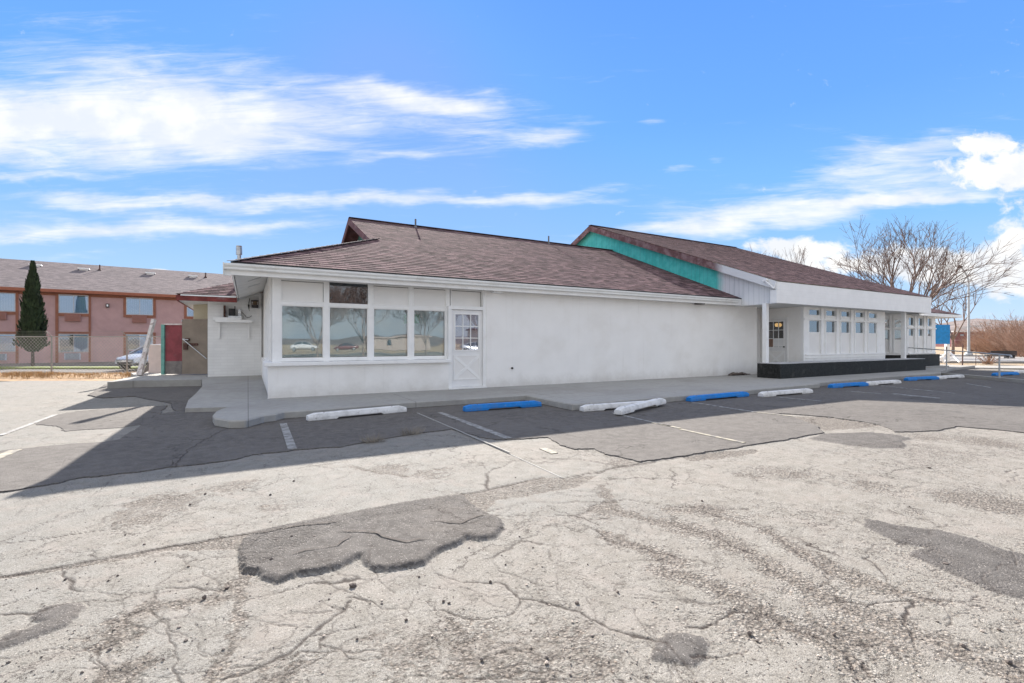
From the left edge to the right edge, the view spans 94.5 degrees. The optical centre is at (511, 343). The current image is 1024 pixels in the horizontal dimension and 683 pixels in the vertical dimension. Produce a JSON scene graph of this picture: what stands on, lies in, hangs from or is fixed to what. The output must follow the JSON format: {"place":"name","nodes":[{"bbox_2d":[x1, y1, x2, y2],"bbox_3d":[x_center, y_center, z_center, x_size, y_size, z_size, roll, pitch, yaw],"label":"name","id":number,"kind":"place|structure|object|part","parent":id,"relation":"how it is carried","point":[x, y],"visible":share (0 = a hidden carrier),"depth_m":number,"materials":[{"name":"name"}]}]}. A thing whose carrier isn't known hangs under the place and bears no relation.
{"place":"outdoors","nodes":[
{"label":"outdoors","id":0,"kind":"place"},
{"bbox_2d":[0,374,127,380],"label":"dirt bank","id":1,"kind":"structure","parent":0,"point":[73,378],"depth_m":17.84,"materials":[{"name":"soil"}]},
{"bbox_2d":[0,370,134,378],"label":"dry weeds","id":2,"kind":"object","parent":1,"relation":"on","point":[40,374],"visible":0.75,"depth_m":18.67,"materials":[{"name":"brown plant"}]},
{"bbox_2d":[0,331,160,373],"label":"chain link fence","id":3,"kind":"object","parent":1,"relation":"on","point":[52,347],"visible":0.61,"depth_m":20.80,"materials":[{"name":"metal"}]},
{"bbox_2d":[0,362,147,372],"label":"driveway","id":4,"kind":"structure","parent":0,"point":[75,364],"depth_m":26.94,"materials":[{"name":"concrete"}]},
{"bbox_2d":[12,260,50,365],"bbox_3d":[-30.187,-1.890,29.831,1.646,6.699,1.615,0,0,-29],"label":"cypress tree","id":5,"kind":"object","parent":4,"relation":"on","point":[33,321],"visible":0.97,"depth_m":29.54,"materials":[{"name":"green plant"}]},
{"bbox_2d":[0,366,145,368],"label":"grass verge","id":6,"kind":"object","parent":4,"relation":"on","point":[65,367],"depth_m":27.29,"materials":[{"name":"plant"}]},
{"bbox_2d":[115,344,160,369],"bbox_3d":[-20.785,0.773,27.883,2.060,1.426,4.535,0,0,6],"label":"parked car","id":7,"kind":"object","parent":4,"relation":"on","point":[135,358],"visible":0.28,"depth_m":26.00,"materials":[{"name":"silver metal"}]},
{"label":"windows","id":8,"kind":"part","parent":7,"relation":"part of","materials":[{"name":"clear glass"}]},
{"bbox_2d":[148,345,160,372],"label":"wall","id":9,"kind":"structure","parent":0,"point":[154,357],"depth_m":18.20,"materials":[{"name":"beige paint"}]},
{"bbox_2d":[0,369,1015,405],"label":"parking lot","id":10,"kind":"structure","parent":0,"point":[44,393],"depth_m":12.41,"materials":[{"name":"grey asphalt"}]},
{"bbox_2d":[36,405,167,431],"bbox_3d":[-7.482,1.366,8.634,1.748,0.028,3.021,0,0,-29],"label":"asphalt patch","id":11,"kind":"object","parent":10,"relation":"on","point":[101,419],"visible":0.77,"depth_m":8.50,"materials":[{"name":"grey asphalt"}]},
{"bbox_2d":[0,369,1023,492],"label":"asphalt overlay","id":12,"kind":"object","parent":10,"relation":"on","point":[156,442],"visible":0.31,"depth_m":7.74,"materials":[{"name":"grey asphalt"}]},
{"bbox_2d":[0,449,22,458],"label":"parking line","id":13,"kind":"object","parent":12,"relation":"on","point":[6,453],"visible":1,"depth_m":5.80,"materials":[{"name":"white paint"}]},
{"bbox_2d":[107,372,207,388],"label":"concrete slab","id":14,"kind":"structure","parent":12,"relation":"on","point":[146,379],"depth_m":14.79,"materials":[{"name":"grey concrete"}]},
{"bbox_2d":[136,319,156,375],"bbox_3d":[-13.165,0.155,16.998,0.332,2.084,0.914,0,0,-5],"label":"leaning frame","id":15,"kind":"object","parent":14,"relation":"on","point":[142,369],"visible":0.88,"depth_m":16.99,"materials":[{"name":"white wood"}]},
{"bbox_2d":[161,324,181,374],"bbox_3d":[-12.228,0.217,17.060,0.750,1.831,0.120,0,0,0],"label":"enclosure panel","id":16,"kind":"object","parent":14,"relation":"on","point":[171,348],"visible":1,"depth_m":17.05,"materials":[{"name":"red paint"}]},
{"bbox_2d":[181,319,207,373],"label":"metal gate","id":17,"kind":"structure","parent":16,"relation":"attached to","point":[194,346],"depth_m":17.00,"materials":[{"name":"metal"}]},
{"bbox_2d":[185,375,267,411],"bbox_3d":[-7.623,1.258,12.718,1.780,0.245,8.259,0,0,-29],"label":"concrete pad","id":18,"kind":"object","parent":12,"relation":"on","point":[214,394],"visible":0.68,"depth_m":11.49,"materials":[{"name":"grey concrete"}]},
{"bbox_2d":[280,423,296,448],"bbox_3d":[-3.314,1.344,6.980,0.105,0.008,2.173,0,0,-29],"label":"parking line","id":19,"kind":"object","parent":12,"relation":"on","point":[289,440],"visible":1,"depth_m":6.80,"materials":[{"name":"white paint"}]},
{"bbox_2d":[306,405,406,420],"bbox_3d":[-2.821,1.280,8.748,1.832,0.129,0.169,0,0,-38],"label":"wheel stop","id":20,"kind":"object","parent":12,"relation":"on","point":[328,415],"visible":1,"depth_m":8.61,"materials":[{"name":"white paint"}]},
{"bbox_2d":[399,426,423,435],"bbox_3d":[-1.491,1.296,7.040,0.446,0.132,0.357,0,0,-29],"label":"weed tuft","id":21,"kind":"object","parent":12,"relation":"on","point":[411,433],"visible":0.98,"depth_m":7.00,"materials":[{"name":"grey plant"}]},
{"bbox_2d":[418,413,510,452],"bbox_3d":[-0.923,1.343,7.460,0.022,0.008,3.752,0,0,-29],"label":"paving joint","id":22,"kind":"object","parent":12,"relation":"on","point":[467,434],"visible":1,"depth_m":6.87,"materials":[{"name":"paint"}]},
{"bbox_2d":[438,412,511,438],"bbox_3d":[-0.718,1.344,7.922,0.110,0.008,2.828,0,0,-28],"label":"parking line","id":23,"kind":"object","parent":12,"relation":"on","point":[478,427],"visible":1,"depth_m":7.61,"materials":[{"name":"white paint"}]},
{"bbox_2d":[463,400,541,411],"bbox_3d":[-0.174,1.280,9.716,1.732,0.129,0.169,0,0,-27],"label":"wheel stop","id":24,"kind":"object","parent":12,"relation":"on","point":[488,406],"visible":1,"depth_m":9.61,"materials":[{"name":"blue paint"}]},
{"bbox_2d":[172,397,1008,553],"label":"overlay cracks","id":25,"kind":"object","parent":12,"relation":"on","point":[367,530],"visible":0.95,"depth_m":3.36,"materials":[{"name":"black asphalt"}]},
{"bbox_2d":[579,400,656,411],"bbox_3d":[2.216,1.280,9.716,1.870,0.129,0.169,0,0,-25],"label":"wheel stop","id":26,"kind":"object","parent":12,"relation":"on","point":[593,407],"visible":0.67,"depth_m":9.45,"materials":[{"name":"white paint"}]},
{"bbox_2d":[612,413,665,424],"bbox_3d":[2.248,1.344,8.378,0.060,0.008,1.595,0,0,-24],"label":"parking line","id":27,"kind":"object","parent":12,"relation":"on","point":[639,419],"visible":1,"depth_m":8.33,"materials":[{"name":"white paint"}]},
{"bbox_2d":[614,398,665,414],"bbox_3d":[2.611,1.251,9.517,0.169,0.129,1.960,0,1,42],"label":"wheel stop","id":28,"kind":"object","parent":12,"relation":"on","point":[626,409],"visible":1,"depth_m":9.25,"materials":[{"name":"white paint"}]},
{"bbox_2d":[653,422,679,428],"bbox_3d":[2.514,1.344,7.734,0.070,0.008,0.588,0,0,-28],"label":"parking line","id":29,"kind":"object","parent":12,"relation":"on","point":[667,425],"visible":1,"depth_m":7.70,"materials":[{"name":"white paint"}]},
{"bbox_2d":[678,429,745,442],"bbox_3d":[2.878,1.344,6.895,0.070,0.008,1.135,0,0,-26],"label":"parking line","id":30,"kind":"object","parent":12,"relation":"on","point":[712,436],"visible":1,"depth_m":6.80,"materials":[{"name":"white paint"}]},
{"bbox_2d":[686,391,748,401],"bbox_3d":[5.004,1.280,11.458,2.180,0.129,0.169,0,0,-31],"label":"wheel stop","id":31,"kind":"object","parent":12,"relation":"on","point":[694,398],"visible":1,"depth_m":11.29,"materials":[{"name":"blue paint"}]},
{"bbox_2d":[691,402,754,411],"bbox_3d":[4.411,1.344,10.006,0.070,0.008,1.625,0,0,-24],"label":"parking line","id":32,"kind":"object","parent":12,"relation":"on","point":[723,407],"visible":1,"depth_m":9.87,"materials":[{"name":"white paint"}]},
{"bbox_2d":[757,412,791,416],"bbox_3d":[4.946,1.344,8.985,0.070,0.008,0.693,0,0,-37],"label":"parking line","id":33,"kind":"object","parent":12,"relation":"on","point":[774,414],"visible":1,"depth_m":8.92,"materials":[{"name":"white paint"}]},
{"bbox_2d":[758,388,812,396],"bbox_3d":[7.139,1.280,12.320,2.104,0.129,0.169,0,0,-28],"label":"wheel stop","id":34,"kind":"object","parent":12,"relation":"on","point":[782,392],"visible":1,"depth_m":12.20,"materials":[{"name":"white paint"}]},
{"bbox_2d":[828,382,868,387],"bbox_3d":[10.341,1.280,14.549,1.799,0.129,0.170,0,0,-25],"label":"wheel stop","id":35,"kind":"object","parent":12,"relation":"on","point":[842,385],"visible":1,"depth_m":14.40,"materials":[{"name":"blue paint"}]},
{"bbox_2d":[866,380,900,385],"bbox_3d":[12.090,1.280,15.425,1.907,0.129,0.169,0,0,-27],"label":"wheel stop","id":36,"kind":"object","parent":12,"relation":"on","point":[871,383],"visible":0.89,"depth_m":15.34,"materials":[{"name":"white paint"}]},
{"bbox_2d":[896,394,935,397],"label":"parking line","id":37,"kind":"object","parent":12,"relation":"on","point":[916,396],"visible":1,"depth_m":11.95,"materials":[{"name":"white paint"}]},
{"bbox_2d":[887,386,948,392],"bbox_3d":[11.751,1.344,13.826,0.070,0.008,2.302,0,0,-5],"label":"parking line","id":38,"kind":"object","parent":12,"relation":"on","point":[918,389],"visible":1,"depth_m":13.69,"materials":[{"name":"white paint"}]},
{"bbox_2d":[904,376,938,380],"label":"wheel stop","id":39,"kind":"object","parent":12,"relation":"on","point":[921,378],"visible":1,"depth_m":17.10,"materials":[{"name":"blue paint"}]},
{"bbox_2d":[937,375,964,378],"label":"wheel stop","id":40,"kind":"object","parent":12,"relation":"on","point":[950,376],"visible":0.9,"depth_m":17.87,"materials":[{"name":"white paint"}]},
{"bbox_2d":[941,372,1023,382],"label":"kerb","id":41,"kind":"structure","parent":12,"relation":"on","point":[994,378],"depth_m":17.35,"materials":[{"name":"concrete"}]},
{"bbox_2d":[991,372,1019,375],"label":"wheel stop","id":42,"kind":"object","parent":12,"relation":"on","point":[1005,373],"visible":0.93,"depth_m":19.68,"materials":[{"name":"blue paint"}]},
{"bbox_2d":[0,406,1023,682],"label":"worn pavement","id":43,"kind":"structure","parent":0,"point":[802,520],"depth_m":2.91,"materials":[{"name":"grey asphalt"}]},
{"bbox_2d":[0,414,57,435],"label":"parking line","id":44,"kind":"object","parent":43,"relation":"on","point":[16,429],"visible":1,"depth_m":7.68,"materials":[{"name":"white paint"}]},
{"bbox_2d":[349,583,356,587],"bbox_3d":[-0.889,1.355,2.646,0.036,0.031,0.034,0,0,28],"label":"asphalt chunk","id":45,"kind":"object","parent":43,"relation":"on","point":[352,585],"visible":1,"depth_m":2.64,"materials":[{"name":"grey asphalt"}]},
{"bbox_2d":[361,432,387,443],"bbox_3d":[-1.909,1.296,6.508,0.401,0.132,0.359,0,0,-29],"label":"weed tuft","id":46,"kind":"object","parent":43,"relation":"on","point":[373,441],"visible":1,"depth_m":6.48,"materials":[{"name":"grey plant"}]},
{"bbox_2d":[36,477,1000,657],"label":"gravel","id":47,"kind":"structure","parent":43,"relation":"on","point":[617,591],"depth_m":2.62,"materials":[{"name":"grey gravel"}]},
{"bbox_2d":[488,444,562,477],"bbox_3d":[0.092,1.360,5.571,0.014,0.008,1.788,0,0,-28],"label":"paving joint","id":48,"kind":"object","parent":43,"relation":"on","point":[527,462],"visible":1,"depth_m":5.39,"materials":[{"name":"paint"}]},
{"bbox_2d":[539,448,557,453],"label":"parking line","id":49,"kind":"object","parent":43,"relation":"on","point":[547,450],"visible":1,"depth_m":5.96,"materials":[{"name":"white paint"}]},
{"bbox_2d":[0,347,1023,381],"bbox_3d":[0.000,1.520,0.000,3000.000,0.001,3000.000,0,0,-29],"label":"ground","id":50,"kind":"structure","parent":0,"point":[981,364],"depth_m":35.35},
{"bbox_2d":[0,258,232,363],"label":"hotel building","id":51,"kind":"structure","parent":50,"relation":"on","point":[88,300],"depth_m":38.38,"materials":[{"name":"pink paint"}]},
{"bbox_2d":[0,293,15,311],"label":"window","id":52,"kind":"structure","parent":51,"relation":"in","point":[7,300],"depth_m":34.93,"materials":[{"name":"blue glass"}]},
{"bbox_2d":[0,334,15,351],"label":"window","id":53,"kind":"structure","parent":51,"relation":"in","point":[7,347],"depth_m":34.91,"materials":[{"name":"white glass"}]},
{"bbox_2d":[58,294,88,313],"bbox_3d":[-34.180,-3.047,36.954,1.740,1.444,0.050,0,0,-34],"label":"window","id":54,"kind":"structure","parent":51,"relation":"in","point":[75,303],"depth_m":36.92,"materials":[{"name":"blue glass"}]},
{"bbox_2d":[58,334,88,351],"bbox_3d":[-34.180,-0.004,36.954,1.740,1.427,0.050,0,0,-34],"label":"window","id":55,"kind":"structure","parent":51,"relation":"in","point":[68,346],"depth_m":36.92,"materials":[{"name":"grey glass"}]},
{"bbox_2d":[126,297,152,314],"bbox_3d":[-30.875,-3.043,39.222,1.765,1.425,0.050,0,0,-34],"label":"window","id":56,"kind":"structure","parent":51,"relation":"in","point":[144,306],"depth_m":39.22,"materials":[{"name":"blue glass"}]},
{"bbox_2d":[126,334,152,349],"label":"window","id":57,"kind":"structure","parent":51,"relation":"in","point":[134,340],"depth_m":39.13,"materials":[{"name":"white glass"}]},
{"bbox_2d":[187,307,192,316],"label":"window","id":58,"kind":"structure","parent":51,"relation":"in","point":[189,311],"depth_m":41.17,"materials":[{"name":"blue glass"}]},
{"bbox_2d":[749,245,817,267],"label":"bare tree","id":59,"kind":"object","parent":50,"relation":"on","point":[802,253],"visible":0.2,"depth_m":61.27,"materials":[{"name":"brown plant"}]},
{"bbox_2d":[820,215,1023,308],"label":"bare tree","id":60,"kind":"object","parent":50,"relation":"on","point":[935,289],"visible":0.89,"depth_m":43.42,"materials":[{"name":"brown plant"}]},
{"bbox_2d":[936,325,960,362],"bbox_3d":[32.929,0.076,35.709,1.316,2.955,1.505,0,0,-29],"label":"blue sign","id":61,"kind":"object","parent":50,"relation":"on","point":[942,334],"visible":0.81,"depth_m":36.00,"materials":[{"name":"blue metal"}]},
{"bbox_2d":[916,269,991,353],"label":"bare tree","id":62,"kind":"object","parent":50,"relation":"on","point":[953,337],"visible":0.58,"depth_m":59.78,"materials":[{"name":"brown plant"}]},
{"bbox_2d":[936,331,988,346],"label":"brick building","id":63,"kind":"structure","parent":50,"relation":"on","point":[957,340],"depth_m":190.00,"materials":[{"name":"red brick"}]},
{"bbox_2d":[957,338,981,350],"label":"bare shrub","id":64,"kind":"object","parent":50,"relation":"on","point":[963,343],"visible":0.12,"depth_m":85.25,"materials":[{"name":"brown plant"}]},
{"bbox_2d":[940,354,1022,356],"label":"road kerb","id":65,"kind":"structure","parent":50,"relation":"on","point":[978,355],"depth_m":48.83,"materials":[{"name":"concrete"}]},
{"bbox_2d":[976,354,1000,363],"bbox_3d":[30.876,1.028,30.680,1.324,0.714,1.089,0,0,16],"label":"bare shrub","id":66,"kind":"object","parent":50,"relation":"on","point":[988,359],"visible":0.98,"depth_m":30.66,"materials":[{"name":"brown plant"}]},
{"bbox_2d":[957,324,1021,353],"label":"bare shrub","id":67,"kind":"object","parent":50,"relation":"on","point":[973,344],"visible":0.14,"depth_m":62.78,"materials":[{"name":"brown plant"}]},
{"bbox_2d":[958,310,1023,354],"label":"bare shrub","id":68,"kind":"object","parent":50,"relation":"on","point":[993,347],"visible":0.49,"depth_m":52.93,"materials":[{"name":"brown plant"}]},
{"bbox_2d":[0,0,1023,323],"label":"sky","id":69,"kind":"structure","parent":0,"point":[175,135],"materials":[{"name":"blue"}]},
{"bbox_2d":[213,365,974,427],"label":"sidewalk","id":70,"kind":"structure","parent":0,"point":[572,396],"depth_m":11.25,"materials":[{"name":"concrete"}]},
{"bbox_2d":[176,217,961,398],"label":"restaurant building","id":71,"kind":"structure","parent":70,"relation":"on","point":[366,306],"depth_m":15.23,"materials":[{"name":"white paint"}]},
{"bbox_2d":[213,317,251,337],"bbox_3d":[-9.505,-0.516,16.136,1.146,0.700,0.345,0,0,-29],"label":"wall shelf","id":72,"kind":"object","parent":71,"relation":"attached to","point":[227,319],"depth_m":16.01,"materials":[{"name":"white paint"}]},
{"bbox_2d":[228,308,241,317],"bbox_3d":[-9.447,-1.061,16.149,0.396,0.393,0.190,0,0,-29],"label":"control box","id":73,"kind":"object","parent":72,"relation":"on","point":[231,312],"visible":0.98,"depth_m":16.04,"materials":[{"name":"black plastic"}]},
{"bbox_2d":[251,300,258,307],"bbox_3d":[-8.948,-1.359,16.482,0.232,0.263,0.274,0,0,-29],"label":"wall lantern","id":74,"kind":"object","parent":71,"relation":"attached to","point":[254,305],"depth_m":16.39,"materials":[{"name":"metal"}]},
{"bbox_2d":[281,305,322,358],"bbox_3d":[-4.845,-0.248,10.952,0.891,1.324,0.130,0,0,-29],"label":"window","id":75,"kind":"structure","parent":71,"relation":"in","point":[300,325],"depth_m":10.97,"materials":[{"name":"clear glass"}]},
{"bbox_2d":[329,282,367,303],"bbox_3d":[-3.939,-1.190,11.415,0.900,0.501,0.005,0,0,-29],"label":"window","id":76,"kind":"structure","parent":71,"relation":"in","point":[347,293],"depth_m":11.41,"materials":[{"name":"clear glass"}]},
{"bbox_2d":[329,307,367,358],"bbox_3d":[-3.955,-0.248,11.449,0.895,1.324,0.130,0,0,-29],"label":"window","id":77,"kind":"structure","parent":71,"relation":"in","point":[347,325],"depth_m":11.48,"materials":[{"name":"clear glass"}]},
{"bbox_2d":[374,308,407,357],"bbox_3d":[-3.066,-0.248,11.945,0.878,1.324,0.130,0,0,-29],"label":"window","id":78,"kind":"structure","parent":71,"relation":"in","point":[389,326],"depth_m":11.98,"materials":[{"name":"clear glass"}]},
{"bbox_2d":[414,310,444,356],"bbox_3d":[-2.182,-0.248,12.438,0.869,1.324,0.130,0,0,-29],"label":"window","id":79,"kind":"structure","parent":71,"relation":"in","point":[428,333],"depth_m":12.48,"materials":[{"name":"clear glass"}]},
{"bbox_2d":[452,310,481,386],"bbox_3d":[-1.231,0.139,12.829,0.909,2.063,0.074,0,0,-29],"label":"door","id":80,"kind":"structure","parent":71,"relation":"in","point":[466,359],"depth_m":12.83,"materials":[{"name":"paint"}]},
{"bbox_2d":[769,319,786,361],"bbox_3d":[10.830,0.091,19.425,0.059,2.138,0.930,0,0,-29],"label":"door","id":81,"kind":"structure","parent":71,"relation":"in","point":[777,327],"depth_m":19.34,"materials":[{"name":"paint"}]},
{"bbox_2d":[809,320,819,332],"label":"window","id":82,"kind":"structure","parent":71,"relation":"in","point":[814,325],"depth_m":18.90,"materials":[{"name":"glass"}]},
{"bbox_2d":[809,309,819,315],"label":"window","id":83,"kind":"structure","parent":71,"relation":"in","point":[811,311],"depth_m":18.90,"materials":[{"name":"grey glass"}]},
{"bbox_2d":[826,321,834,332],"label":"window","id":84,"kind":"structure","parent":71,"relation":"in","point":[830,325],"depth_m":19.47,"materials":[{"name":"glass"}]},
{"bbox_2d":[826,310,834,315],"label":"window","id":85,"kind":"structure","parent":71,"relation":"in","point":[828,312],"depth_m":19.45,"materials":[{"name":"grey glass"}]},
{"bbox_2d":[841,321,849,332],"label":"window","id":86,"kind":"structure","parent":71,"relation":"in","point":[845,326],"depth_m":20.04,"materials":[{"name":"glass"}]},
{"bbox_2d":[841,311,849,316],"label":"window","id":87,"kind":"structure","parent":71,"relation":"in","point":[843,313],"depth_m":20.00,"materials":[{"name":"grey glass"}]},
{"bbox_2d":[856,322,862,333],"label":"window","id":88,"kind":"structure","parent":71,"relation":"in","point":[859,325],"depth_m":20.60,"materials":[{"name":"clear glass"}]},
{"bbox_2d":[856,312,862,317],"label":"window","id":89,"kind":"structure","parent":71,"relation":"in","point":[858,314],"depth_m":20.59,"materials":[{"name":"grey glass"}]},
{"bbox_2d":[869,323,875,333],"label":"window","id":90,"kind":"structure","parent":71,"relation":"in","point":[872,326],"depth_m":21.15,"materials":[{"name":"clear glass"}]},
{"bbox_2d":[869,313,875,317],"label":"window","id":91,"kind":"structure","parent":71,"relation":"in","point":[871,315],"depth_m":21.15,"materials":[{"name":"grey glass"}]},
{"bbox_2d":[909,329,913,335],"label":"window","id":92,"kind":"structure","parent":71,"relation":"in","point":[911,331],"depth_m":23.39,"materials":[{"name":"clear glass"}]},
{"bbox_2d":[909,317,913,325],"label":"window","id":93,"kind":"structure","parent":71,"relation":"in","point":[911,320],"depth_m":23.39,"materials":[{"name":"grey glass"}]},
{"bbox_2d":[919,318,922,325],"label":"window","id":94,"kind":"structure","parent":71,"relation":"in","point":[920,319],"depth_m":23.89,"materials":[{"name":"grey glass"}]},
{"bbox_2d":[728,372,750,375],"bbox_3d":[8.666,1.168,18.043,1.265,0.161,0.324,0,0,-29],"label":"rubble pile","id":95,"kind":"object","parent":70,"relation":"on","point":[734,373],"visible":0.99,"depth_m":17.86,"materials":[{"name":"stone"}]},
{"bbox_2d":[757,358,925,378],"bbox_3d":[13.811,0.971,19.249,11.120,0.538,0.840,0,0,-29],"label":"planter","id":96,"kind":"object","parent":70,"relation":"on","point":[785,370],"visible":0.88,"depth_m":17.98,"materials":[{"name":"black stone"}]},
{"bbox_2d":[908,347,1012,377],"bbox_3d":[18.115,0.712,19.375,0.375,1.036,8.057,0,0,21],"label":"handrail","id":97,"kind":"object","parent":70,"relation":"on","point":[971,352],"visible":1,"depth_m":17.94,"materials":[{"name":"grey metal"}]},
{"bbox_2d":[936,318,1023,334],"bbox_3d":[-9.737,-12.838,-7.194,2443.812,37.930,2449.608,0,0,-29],"label":"hills","id":98,"kind":"structure","parent":0,"point":[960,322],"depth_m":546.53,"materials":[{"name":"brown soil"}]},
{"bbox_2d":[940,356,1023,362],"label":"road","id":99,"kind":"structure","parent":0,"point":[968,359],"depth_m":39.65,"materials":[{"name":"grey asphalt"}]},
{"bbox_2d":[956,265,972,354],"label":"street lamp","id":100,"kind":"object","parent":99,"relation":"on","point":[968,326],"visible":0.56,"depth_m":49.06,"materials":[{"name":"metal"}]},
{"bbox_2d":[977,317,1023,356],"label":"bare shrub","id":101,"kind":"object","parent":99,"relation":"on","point":[1017,342],"visible":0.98,"depth_m":47.25,"materials":[{"name":"brown plant"}]},
{"bbox_2d":[987,351,1016,357],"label":"bench","id":102,"kind":"object","parent":99,"relation":"on","point":[1013,353],"visible":0.67,"depth_m":43.00,"materials":[{"name":"metal"}]},
{"bbox_2d":[972,365,1023,369],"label":"footpath","id":103,"kind":"structure","parent":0,"point":[1001,367],"depth_m":25.85,"materials":[{"name":"concrete"}]}
]}

